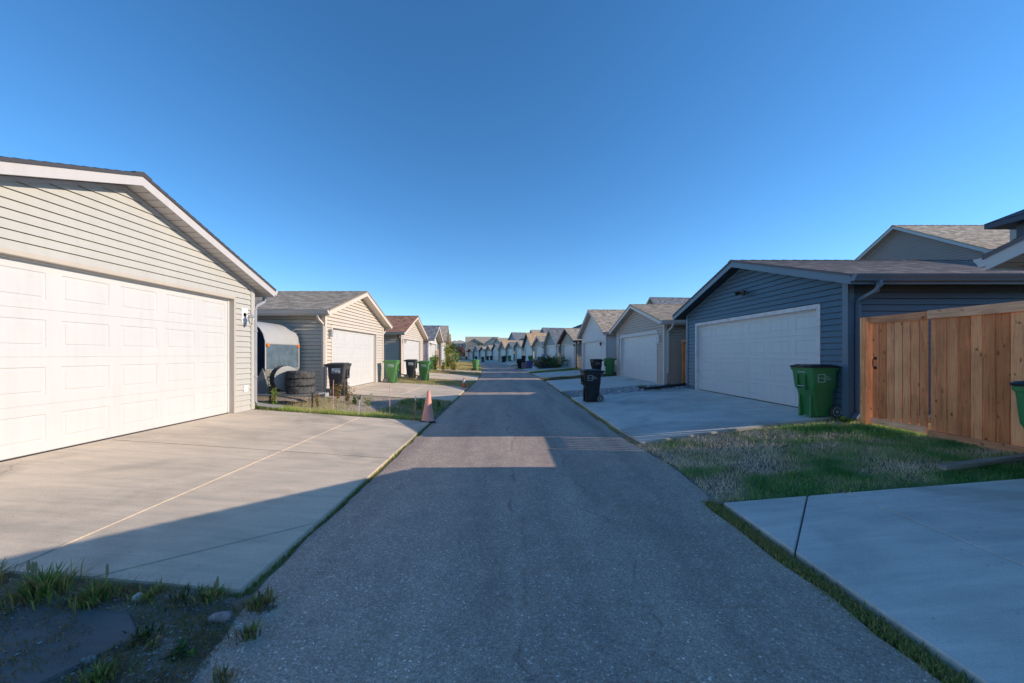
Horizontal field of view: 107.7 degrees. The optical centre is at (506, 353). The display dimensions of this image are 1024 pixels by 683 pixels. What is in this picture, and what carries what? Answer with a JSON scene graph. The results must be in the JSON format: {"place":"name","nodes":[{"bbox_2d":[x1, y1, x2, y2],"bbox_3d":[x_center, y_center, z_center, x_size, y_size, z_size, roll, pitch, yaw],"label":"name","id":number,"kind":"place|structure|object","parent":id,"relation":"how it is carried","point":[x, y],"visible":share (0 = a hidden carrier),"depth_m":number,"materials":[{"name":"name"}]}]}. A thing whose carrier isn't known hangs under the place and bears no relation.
{"place":"outdoors","nodes":[
{"label":"outdoors","id":0,"kind":"place"},
{"bbox_2d":[0,570,277,682],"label":"soil","id":1,"kind":"structure","parent":0,"point":[168,637],"depth_m":2.14,"materials":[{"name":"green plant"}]},
{"bbox_2d":[0,556,34,586],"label":"weed tuft","id":2,"kind":"object","parent":1,"relation":"on","point":[2,572],"visible":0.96,"depth_m":2.37,"materials":[{"name":"green plant"}]},
{"bbox_2d":[0,554,100,611],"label":"weed tuft","id":3,"kind":"object","parent":1,"relation":"on","point":[43,586],"visible":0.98,"depth_m":2.25,"materials":[{"name":"green plant"}]},
{"bbox_2d":[0,603,138,682],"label":"paving slab","id":4,"kind":"structure","parent":1,"relation":"on","point":[109,627],"depth_m":1.97,"materials":[{"name":"concrete"}]},
{"bbox_2d":[81,655,96,663],"bbox_3d":[-2.078,1.521,1.859,0.062,0.032,0.038,0,0,-38],"label":"stone","id":5,"kind":"object","parent":1,"relation":"on","point":[89,659],"visible":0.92,"depth_m":1.85,"materials":[{"name":"grey stone"}]},
{"bbox_2d":[49,563,153,614],"bbox_3d":[-2.525,1.399,2.282,0.497,0.196,0.337,0,0,0],"label":"weed tuft","id":6,"kind":"object","parent":1,"relation":"on","point":[90,594],"visible":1,"depth_m":2.26,"materials":[{"name":"green plant"}]},
{"bbox_2d":[61,654,143,682],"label":"weed tuft","id":7,"kind":"object","parent":1,"relation":"on","point":[98,676],"visible":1,"depth_m":1.77,"materials":[{"name":"green plant"}]},
{"bbox_2d":[131,592,143,602],"bbox_3d":[-2.268,1.497,2.300,0.037,0.052,0.051,0,0,11],"label":"stone","id":8,"kind":"object","parent":1,"relation":"on","point":[137,595],"visible":0.84,"depth_m":2.29,"materials":[{"name":"grey stone"}]},
{"bbox_2d":[123,619,164,653],"bbox_3d":[-1.948,1.511,2.017,0.246,0.051,0.163,0,0,41],"label":"weed tuft","id":9,"kind":"object","parent":1,"relation":"on","point":[143,634],"visible":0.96,"depth_m":2.02,"materials":[{"name":"green plant"}]},
{"bbox_2d":[112,577,180,609],"bbox_3d":[-2.223,1.485,2.318,0.226,0.064,0.285,0,0,-7],"label":"weed tuft","id":10,"kind":"object","parent":1,"relation":"on","point":[153,593],"visible":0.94,"depth_m":2.33,"materials":[{"name":"green plant"}]},
{"bbox_2d":[142,635,162,650],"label":"weed","id":11,"kind":"object","parent":1,"relation":"on","point":[152,642],"visible":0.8,"depth_m":1.96,"materials":[{"name":"green plant"}]},
{"bbox_2d":[163,636,198,663],"bbox_3d":[-1.681,1.551,1.933,0.166,0.098,0.110,0,0,20],"label":"weed","id":12,"kind":"object","parent":1,"relation":"on","point":[183,643],"visible":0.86,"depth_m":1.94,"materials":[{"name":"green plant"}]},
{"bbox_2d":[164,581,201,611],"bbox_3d":[-2.016,1.506,2.325,0.211,0.051,0.206,0,0,29],"label":"weed tuft","id":13,"kind":"object","parent":1,"relation":"on","point":[182,595],"visible":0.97,"depth_m":2.33,"materials":[{"name":"green plant"}]},
{"bbox_2d":[168,575,230,610],"bbox_3d":[-1.879,1.462,2.346,0.274,0.163,0.268,0,0,0],"label":"weed tuft","id":14,"kind":"object","parent":1,"relation":"on","point":[207,596],"visible":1,"depth_m":2.33,"materials":[{"name":"green plant"}]},
{"bbox_2d":[208,611,232,623],"bbox_3d":[-1.676,1.537,2.189,0.127,0.052,0.062,3,5,-17],"label":"stone","id":15,"kind":"object","parent":1,"relation":"on","point":[225,616],"visible":0.98,"depth_m":2.17,"materials":[{"name":"grey stone"}]},
{"bbox_2d":[236,586,286,618],"bbox_3d":[-1.524,1.520,2.287,0.232,0.072,0.281,0,0,17],"label":"weed tuft","id":16,"kind":"object","parent":1,"relation":"on","point":[259,602],"visible":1,"depth_m":2.31,"materials":[{"name":"green plant"}]},
{"bbox_2d":[0,410,428,594],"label":"driveway","id":17,"kind":"structure","parent":0,"point":[242,501],"depth_m":3.79,"materials":[{"name":"concrete"}]},
{"bbox_2d":[348,381,467,401],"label":"driveway","id":18,"kind":"structure","parent":0,"point":[418,391],"depth_m":14.16,"materials":[{"name":"concrete"}]},
{"bbox_2d":[382,360,399,382],"bbox_3d":[-5.194,0.792,16.948,0.712,1.020,0.544,0,0,-2],"label":"wheeled cart","id":19,"kind":"object","parent":18,"relation":"on","point":[392,368],"visible":1,"depth_m":16.74,"materials":[{"name":"green plastic"}]},
{"bbox_2d":[370,397,450,419],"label":"grass","id":20,"kind":"structure","parent":0,"point":[397,410],"depth_m":10.16,"materials":[{"name":"green plant"}]},
{"bbox_2d":[416,372,478,381],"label":"driveway","id":21,"kind":"structure","parent":0,"point":[457,377],"depth_m":23.28,"materials":[{"name":"concrete"}]},
{"bbox_2d":[0,0,1023,341],"label":"sky","id":22,"kind":"structure","parent":0,"point":[474,168],"materials":[{"name":"blue"}]},
{"bbox_2d":[522,366,571,371],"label":"driveway","id":23,"kind":"structure","parent":0,"point":[546,369],"depth_m":34.48,"materials":[{"name":"grey concrete"}]},
{"bbox_2d":[529,368,581,373],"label":"grass","id":24,"kind":"structure","parent":0,"point":[552,370],"depth_m":30.49,"materials":[{"name":"green plant"}]},
{"bbox_2d":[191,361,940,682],"bbox_3d":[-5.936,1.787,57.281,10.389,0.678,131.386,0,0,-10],"label":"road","id":25,"kind":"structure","parent":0,"point":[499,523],"depth_m":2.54,"materials":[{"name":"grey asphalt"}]},
{"bbox_2d":[208,658,249,682],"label":"weed tuft","id":26,"kind":"object","parent":25,"relation":"on","point":[220,675],"visible":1,"depth_m":1.79,"materials":[{"name":"green plant"}]},
{"bbox_2d":[224,616,276,645],"bbox_3d":[-1.409,1.527,2.070,0.250,0.058,0.176,0,0,-35],"label":"weed tuft","id":27,"kind":"object","parent":25,"relation":"on","point":[249,632],"visible":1,"depth_m":2.06,"materials":[{"name":"green plant"}]},
{"bbox_2d":[419,391,435,422],"bbox_3d":[-1.788,1.198,8.562,0.364,0.700,0.364,2,0,-11],"label":"traffic cone","id":28,"kind":"object","parent":25,"relation":"on","point":[427,415],"visible":0.99,"depth_m":8.48,"materials":[{"name":"plastic"}]},
{"bbox_2d":[532,370,603,377],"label":"driveway","id":29,"kind":"structure","parent":0,"point":[559,374],"depth_m":26.43,"materials":[{"name":"grey concrete"}]},
{"bbox_2d":[541,374,613,380],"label":"grass","id":30,"kind":"structure","parent":0,"point":[560,378],"depth_m":22.61,"materials":[{"name":"green plant"}]},
{"bbox_2d":[546,376,659,391],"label":"driveway","id":31,"kind":"structure","parent":0,"point":[564,385],"depth_m":17.42,"materials":[{"name":"grey concrete"}]},
{"bbox_2d":[245,359,969,681],"bbox_3d":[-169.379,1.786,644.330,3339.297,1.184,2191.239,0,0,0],"label":"ground","id":32,"kind":"structure","parent":0,"point":[435,417],"depth_m":4.15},
{"bbox_2d":[0,156,282,462],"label":"garage","id":33,"kind":"structure","parent":32,"relation":"on","point":[128,306],"depth_m":5.51,"materials":[{"name":"beige plastic"}]},
{"bbox_2d":[0,254,228,461],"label":"garage door","id":34,"kind":"structure","parent":33,"relation":"in","point":[86,357],"depth_m":5.41,"materials":[{"name":"metal"}]},
{"bbox_2d":[255,291,392,391],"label":"garage","id":35,"kind":"structure","parent":32,"relation":"on","point":[351,327],"depth_m":13.10,"materials":[{"name":"beige plastic"}]},
{"bbox_2d":[333,328,373,387],"bbox_3d":[-5.888,0.196,14.475,0.065,2.131,4.150,0,0,0],"label":"garage door","id":36,"kind":"structure","parent":35,"relation":"in","point":[355,348],"depth_m":14.68,"materials":[{"name":"metal"}]},
{"bbox_2d":[228,423,430,597],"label":"grass","id":37,"kind":"structure","parent":32,"relation":"on","point":[262,576],"depth_m":3.40,"materials":[{"name":"green plant"}]},
{"bbox_2d":[252,394,448,419],"bbox_3d":[-5.200,1.412,10.335,6.800,0.304,3.630,0,0,0],"label":"gravel bed","id":38,"kind":"object","parent":32,"relation":"on","point":[263,399],"visible":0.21,"depth_m":10.41,"materials":[{"name":"grey gravel"}]},
{"bbox_2d":[265,369,272,403],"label":"weed","id":39,"kind":"object","parent":38,"relation":"on","point":[270,388],"visible":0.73,"depth_m":9.51,"materials":[{"name":"green plant"}]},
{"bbox_2d":[270,387,277,404],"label":"weed","id":40,"kind":"object","parent":38,"relation":"on","point":[275,393],"visible":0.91,"depth_m":9.05,"materials":[{"name":"green plant"}]},
{"bbox_2d":[257,322,328,396],"bbox_3d":[-7.216,0.287,10.544,4.968,2.479,2.388,0,0,0],"label":"cargo trailer","id":41,"kind":"object","parent":38,"relation":"on","point":[278,345],"visible":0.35,"depth_m":10.42,"materials":[{"name":"metal"}]},
{"bbox_2d":[269,365,294,391],"bbox_3d":[-5.799,0.640,9.762,0.242,0.676,0.672,0,0,28],"label":"spare wheel","id":42,"kind":"object","parent":41,"relation":"on","point":[277,378],"visible":0.59,"depth_m":9.56,"materials":[{"name":"rubber"}]},
{"bbox_2d":[286,385,315,394],"bbox_3d":[-5.330,0.930,9.720,0.686,0.195,0.682,1,0,0],"label":"tyre","id":43,"kind":"object","parent":38,"relation":"on","point":[302,390],"visible":0.88,"depth_m":9.45,"materials":[{"name":"rubber"}]},
{"bbox_2d":[285,378,314,386],"bbox_3d":[-5.355,0.733,9.730,0.686,0.195,0.682,-1,0,-17],"label":"tyre","id":44,"kind":"object","parent":43,"relation":"on","point":[299,382],"visible":0.88,"depth_m":9.45,"materials":[{"name":"rubber"}]},
{"bbox_2d":[285,370,315,378],"bbox_3d":[-5.340,0.536,9.710,0.686,0.195,0.682,2,-1,-34],"label":"tyre","id":45,"kind":"object","parent":44,"relation":"on","point":[299,374],"visible":1,"depth_m":9.44,"materials":[{"name":"rubber"}]},
{"bbox_2d":[283,397,362,410],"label":"grass","id":46,"kind":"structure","parent":38,"relation":"on","point":[323,403],"depth_m":9.66,"materials":[{"name":"green plant"}]},
{"bbox_2d":[324,363,351,395],"bbox_3d":[-5.264,0.787,11.720,0.712,1.020,0.544,0,0,0],"label":"wheeled cart","id":47,"kind":"object","parent":38,"relation":"on","point":[338,373],"visible":0.81,"depth_m":11.51,"materials":[{"name":"grey plastic"}]},
{"bbox_2d":[255,401,421,420],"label":"grass","id":48,"kind":"structure","parent":38,"relation":"on","point":[335,411],"depth_m":8.66,"materials":[{"name":"green plant"}]},
{"bbox_2d":[337,383,356,401],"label":"weed","id":49,"kind":"object","parent":38,"relation":"on","point":[348,395],"visible":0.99,"depth_m":10.57,"materials":[{"name":"green plant"}]},
{"bbox_2d":[384,316,427,376],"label":"garage","id":50,"kind":"structure","parent":32,"relation":"on","point":[405,337],"depth_m":21.67,"materials":[{"name":"beige"}]},
{"bbox_2d":[404,339,418,373],"bbox_3d":[-5.937,0.206,23.275,0.065,2.131,4.400,0,0,-1],"label":"garage door","id":51,"kind":"structure","parent":50,"relation":"in","point":[411,347],"depth_m":23.41,"materials":[{"name":"metal"}]},
{"bbox_2d":[403,359,417,378],"bbox_3d":[-5.094,0.799,19.997,0.712,1.020,0.544,0,0,-4],"label":"wheeled cart","id":52,"kind":"object","parent":32,"relation":"on","point":[411,365],"visible":0.95,"depth_m":19.79,"materials":[{"name":"grey plastic"}]},
{"bbox_2d":[416,361,431,380],"bbox_3d":[-4.194,0.859,19.100,0.712,1.020,0.544,0,0,0],"label":"wheeled cart","id":53,"kind":"object","parent":32,"relation":"on","point":[424,367],"visible":0.98,"depth_m":18.89,"materials":[{"name":"green plastic"}]},
{"bbox_2d":[382,376,474,386],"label":"grass","id":54,"kind":"structure","parent":32,"relation":"on","point":[435,381],"depth_m":18.72,"materials":[{"name":"green plant"}]},
{"bbox_2d":[423,325,443,360],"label":"garage","id":55,"kind":"structure","parent":32,"relation":"on","point":[434,334],"depth_m":30.07,"materials":[{"name":"white"}]},
{"bbox_2d":[429,343,434,360],"bbox_3d":[-6.215,0.216,31.086,0.065,2.131,4.000,0,0,-3],"label":"garage door","id":56,"kind":"structure","parent":55,"relation":"in","point":[431,347],"depth_m":31.02,"materials":[{"name":"metal"}]},
{"bbox_2d":[431,351,439,369],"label":"weed","id":57,"kind":"object","parent":32,"relation":"on","point":[435,358],"visible":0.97,"depth_m":28.56,"materials":[{"name":"green plant"}]},
{"bbox_2d":[437,325,449,366],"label":"garage","id":58,"kind":"structure","parent":32,"relation":"on","point":[446,338],"depth_m":38.84,"materials":[{"name":"beige"}]},
{"bbox_2d":[444,342,450,367],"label":"weed","id":59,"kind":"object","parent":32,"relation":"on","point":[448,348],"visible":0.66,"depth_m":33.59,"materials":[{"name":"green plant"}]},
{"bbox_2d":[445,349,458,367],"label":"shrub","id":60,"kind":"object","parent":32,"relation":"on","point":[450,359],"visible":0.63,"depth_m":32.72,"materials":[{"name":"green plant"}]},
{"bbox_2d":[429,369,480,375],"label":"grass","id":61,"kind":"structure","parent":32,"relation":"on","point":[455,372],"depth_m":26.93,"materials":[{"name":"green plant"}]},
{"bbox_2d":[437,362,481,371],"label":"grass","id":62,"kind":"structure","parent":32,"relation":"on","point":[466,366],"depth_m":37.24,"materials":[{"name":"green plant"}]},
{"bbox_2d":[453,340,465,358],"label":"house","id":63,"kind":"structure","parent":32,"relation":"on","point":[460,343],"depth_m":142.18,"materials":[{"name":"beige"}]},
{"bbox_2d":[465,339,481,358],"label":"house","id":64,"kind":"structure","parent":32,"relation":"on","point":[472,343],"depth_m":137.88,"materials":[{"name":"grey"}]},
{"bbox_2d":[471,359,479,370],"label":"wheeled cart","id":65,"kind":"object","parent":32,"relation":"on","point":[475,363],"visible":0.88,"depth_m":33.09,"materials":[{"name":"green plastic"}]},
{"bbox_2d":[472,345,486,359],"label":"garage","id":66,"kind":"structure","parent":32,"relation":"on","point":[476,351],"depth_m":106.50,"materials":[{"name":"grey metal"}]},
{"bbox_2d":[465,337,498,344],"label":"house","id":67,"kind":"structure","parent":32,"relation":"on","point":[483,340],"depth_m":151.84,"materials":[{"name":"grey metal"}]},
{"bbox_2d":[479,347,485,359],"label":"garage","id":68,"kind":"structure","parent":32,"relation":"on","point":[482,351],"depth_m":99.47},
{"bbox_2d":[485,345,492,359],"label":"garage","id":69,"kind":"structure","parent":32,"relation":"on","point":[489,351],"depth_m":93.15,"materials":[{"name":"grey"}]},
{"bbox_2d":[491,343,499,359],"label":"garage","id":70,"kind":"structure","parent":32,"relation":"on","point":[496,352],"depth_m":86.25,"materials":[{"name":"grey"}]},
{"bbox_2d":[498,340,522,359],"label":"garage","id":71,"kind":"structure","parent":32,"relation":"on","point":[502,346],"depth_m":79.40,"materials":[{"name":"grey"}]},
{"bbox_2d":[505,342,515,360],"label":"garage","id":72,"kind":"structure","parent":32,"relation":"on","point":[510,348],"depth_m":71.97,"materials":[{"name":"grey"}]},
{"bbox_2d":[508,332,525,339],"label":"house","id":73,"kind":"structure","parent":32,"relation":"on","point":[517,336],"depth_m":111.09,"materials":[{"name":"grey metal"}]},
{"bbox_2d":[513,341,523,359],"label":"garage","id":74,"kind":"structure","parent":32,"relation":"on","point":[519,350],"depth_m":65.19,"materials":[{"name":"grey"}]},
{"bbox_2d":[522,333,546,361],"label":"garage","id":75,"kind":"structure","parent":32,"relation":"on","point":[528,340],"depth_m":57.67,"materials":[{"name":"grey"}]},
{"bbox_2d":[532,336,545,359],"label":"garage","id":76,"kind":"structure","parent":32,"relation":"on","point":[539,347],"depth_m":50.65,"materials":[{"name":"grey"}]},
{"bbox_2d":[536,347,542,358],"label":"garage door","id":77,"kind":"structure","parent":76,"relation":"in","point":[539,350],"depth_m":51.30,"materials":[{"name":"metal"}]},
{"bbox_2d":[531,354,552,368],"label":"bush","id":78,"kind":"object","parent":32,"relation":"on","point":[538,360],"visible":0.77,"depth_m":35.71,"materials":[{"name":"green plant"}]},
{"bbox_2d":[543,328,563,363],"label":"garage","id":79,"kind":"structure","parent":32,"relation":"on","point":[553,347],"depth_m":42.56,"materials":[{"name":"grey"}]},
{"bbox_2d":[548,346,555,357],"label":"garage door","id":80,"kind":"structure","parent":79,"relation":"in","point":[551,349],"depth_m":43.10,"materials":[{"name":"metal"}]},
{"bbox_2d":[549,354,568,367],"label":"bush","id":81,"kind":"object","parent":32,"relation":"on","point":[555,360],"visible":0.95,"depth_m":35.46,"materials":[{"name":"green plant"}]},
{"bbox_2d":[557,328,581,368],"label":"garage","id":82,"kind":"structure","parent":32,"relation":"on","point":[571,345],"depth_m":34.33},
{"bbox_2d":[564,344,573,367],"bbox_3d":[5.962,0.196,35.304,0.066,2.131,4.600,0,0,-4],"label":"garage door","id":83,"kind":"structure","parent":82,"relation":"in","point":[568,349],"depth_m":35.22,"materials":[{"name":"metal"}]},
{"bbox_2d":[590,359,603,375],"bbox_3d":[5.291,0.805,21.915,0.712,1.020,0.544,0,0,-20],"label":"wheeled cart","id":84,"kind":"object","parent":32,"relation":"on","point":[596,363],"visible":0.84,"depth_m":21.71,"materials":[{"name":"black plastic"}]},
{"bbox_2d":[577,309,624,373],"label":"garage","id":85,"kind":"structure","parent":32,"relation":"on","point":[599,340],"depth_m":26.14,"materials":[{"name":"grey plastic"}]},
{"bbox_2d":[585,341,600,368],"bbox_3d":[6.356,0.216,27.332,0.066,2.131,4.850,0,0,-2],"label":"garage door","id":86,"kind":"structure","parent":85,"relation":"in","point":[593,349],"depth_m":27.76,"materials":[{"name":"metal"}]},
{"bbox_2d":[568,397,638,445],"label":"grass","id":87,"kind":"structure","parent":32,"relation":"on","point":[600,419],"depth_m":8.81,"materials":[{"name":"green plant"}]},
{"bbox_2d":[603,358,616,374],"bbox_3d":[6.109,0.752,22.000,0.683,1.010,0.536,0,0,0],"label":"wheeled cart","id":88,"kind":"object","parent":32,"relation":"on","point":[609,364],"visible":1,"depth_m":21.80,"materials":[{"name":"green plastic"}]},
{"bbox_2d":[609,304,685,384],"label":"garage","id":89,"kind":"structure","parent":32,"relation":"on","point":[650,337],"depth_m":16.90,"materials":[{"name":"beige plastic"}]},
{"bbox_2d":[623,334,655,382],"bbox_3d":[6.507,0.196,18.350,0.065,2.131,4.800,0,0,0],"label":"garage door","id":90,"kind":"structure","parent":89,"relation":"in","point":[639,352],"depth_m":18.10,"materials":[{"name":"metal"}]},
{"bbox_2d":[644,383,685,389],"bbox_3d":[5.630,1.157,13.254,1.562,0.253,0.116,0,0,-8],"label":"drain pipe","id":91,"kind":"object","parent":32,"relation":"on","point":[665,386],"visible":1,"depth_m":13.22,"materials":[{"name":"black plastic"}]},
{"bbox_2d":[646,297,689,303],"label":"house","id":92,"kind":"structure","parent":32,"relation":"on","point":[666,300],"depth_m":45.98,"materials":[{"name":"grey"}]},
{"bbox_2d":[681,340,685,382],"bbox_3d":[7.035,0.385,14.100,0.150,1.850,1.560,0,0,0],"label":"fence","id":93,"kind":"object","parent":32,"relation":"on","point":[683,361],"visible":0.12,"depth_m":14.76,"materials":[{"name":"brown wood"}]},
{"bbox_2d":[700,499,974,682],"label":"grass","id":94,"kind":"structure","parent":32,"relation":"on","point":[939,670],"depth_m":2.29,"materials":[{"name":"green plant"}]},
{"bbox_2d":[672,260,1023,422],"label":"garage","id":95,"kind":"structure","parent":32,"relation":"on","point":[755,329],"depth_m":8.29,"materials":[{"name":"blue plastic"}]},
{"bbox_2d":[700,310,815,407],"bbox_3d":[6.507,0.135,10.100,0.065,2.131,4.840,0,0,0],"label":"garage door","id":96,"kind":"structure","parent":95,"relation":"in","point":[753,358],"depth_m":9.62,"materials":[{"name":"metal"}]},
{"bbox_2d":[855,225,1009,259],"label":"house","id":97,"kind":"structure","parent":32,"relation":"on","point":[932,242],"depth_m":17.82,"materials":[{"name":"grey"}]},
{"bbox_2d":[860,301,1023,454],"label":"fence","id":98,"kind":"object","parent":32,"relation":"on","point":[977,359],"visible":0.95,"depth_m":5.40,"materials":[{"name":"brown wood"}]},
{"bbox_2d":[973,235,1023,269],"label":"garage","id":99,"kind":"structure","parent":32,"relation":"on","point":[1009,255],"depth_m":4.38,"materials":[{"name":"beige"}]},
{"bbox_2d":[570,384,685,396],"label":"gravel","id":100,"kind":"structure","parent":0,"point":[603,391],"depth_m":14.16,"materials":[{"name":"grey gravel"}]},
{"bbox_2d":[572,388,834,443],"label":"driveway","id":101,"kind":"structure","parent":0,"point":[654,416],"depth_m":8.50,"materials":[{"name":"grey concrete"}]},
{"bbox_2d":[579,369,604,401],"bbox_3d":[2.684,0.992,11.753,0.712,1.020,0.544,0,0,-4],"label":"wheeled cart","id":102,"kind":"object","parent":101,"relation":"on","point":[590,380],"visible":1,"depth_m":11.55,"materials":[{"name":"black plastic"}]},
{"bbox_2d":[790,364,841,417],"bbox_3d":[6.074,0.714,7.345,0.712,1.020,0.544,0,0,-6],"label":"wheeled cart","id":103,"kind":"object","parent":101,"relation":"on","point":[815,385],"visible":1,"depth_m":7.16,"materials":[{"name":"green plastic"}]},
{"bbox_2d":[617,418,1023,505],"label":"grass","id":104,"kind":"structure","parent":0,"point":[858,430],"depth_m":4.89,"materials":[{"name":"green plant"}]},
{"bbox_2d":[836,415,851,423],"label":"weed","id":105,"kind":"object","parent":104,"relation":"on","point":[843,419],"visible":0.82,"depth_m":6.83,"materials":[{"name":"green plant"}]},
{"bbox_2d":[937,454,1023,470],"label":"plank","id":106,"kind":"object","parent":104,"relation":"on","point":[979,462],"visible":1,"depth_m":4.30,"materials":[{"name":"grey wood"}]},
{"bbox_2d":[724,479,1023,682],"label":"driveway","id":107,"kind":"structure","parent":0,"point":[938,570],"depth_m":2.74,"materials":[{"name":"grey concrete"}]},
{"bbox_2d":[1009,380,1023,427],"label":"trash bin","id":108,"kind":"object","parent":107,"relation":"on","point":[1017,387],"visible":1,"depth_m":3.72,"materials":[{"name":"green plastic"}]},
{"bbox_2d":[984,209,1023,240],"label":"house","id":109,"kind":"structure","parent":0,"point":[1013,223],"depth_m":13.70,"materials":[{"name":"grey"}]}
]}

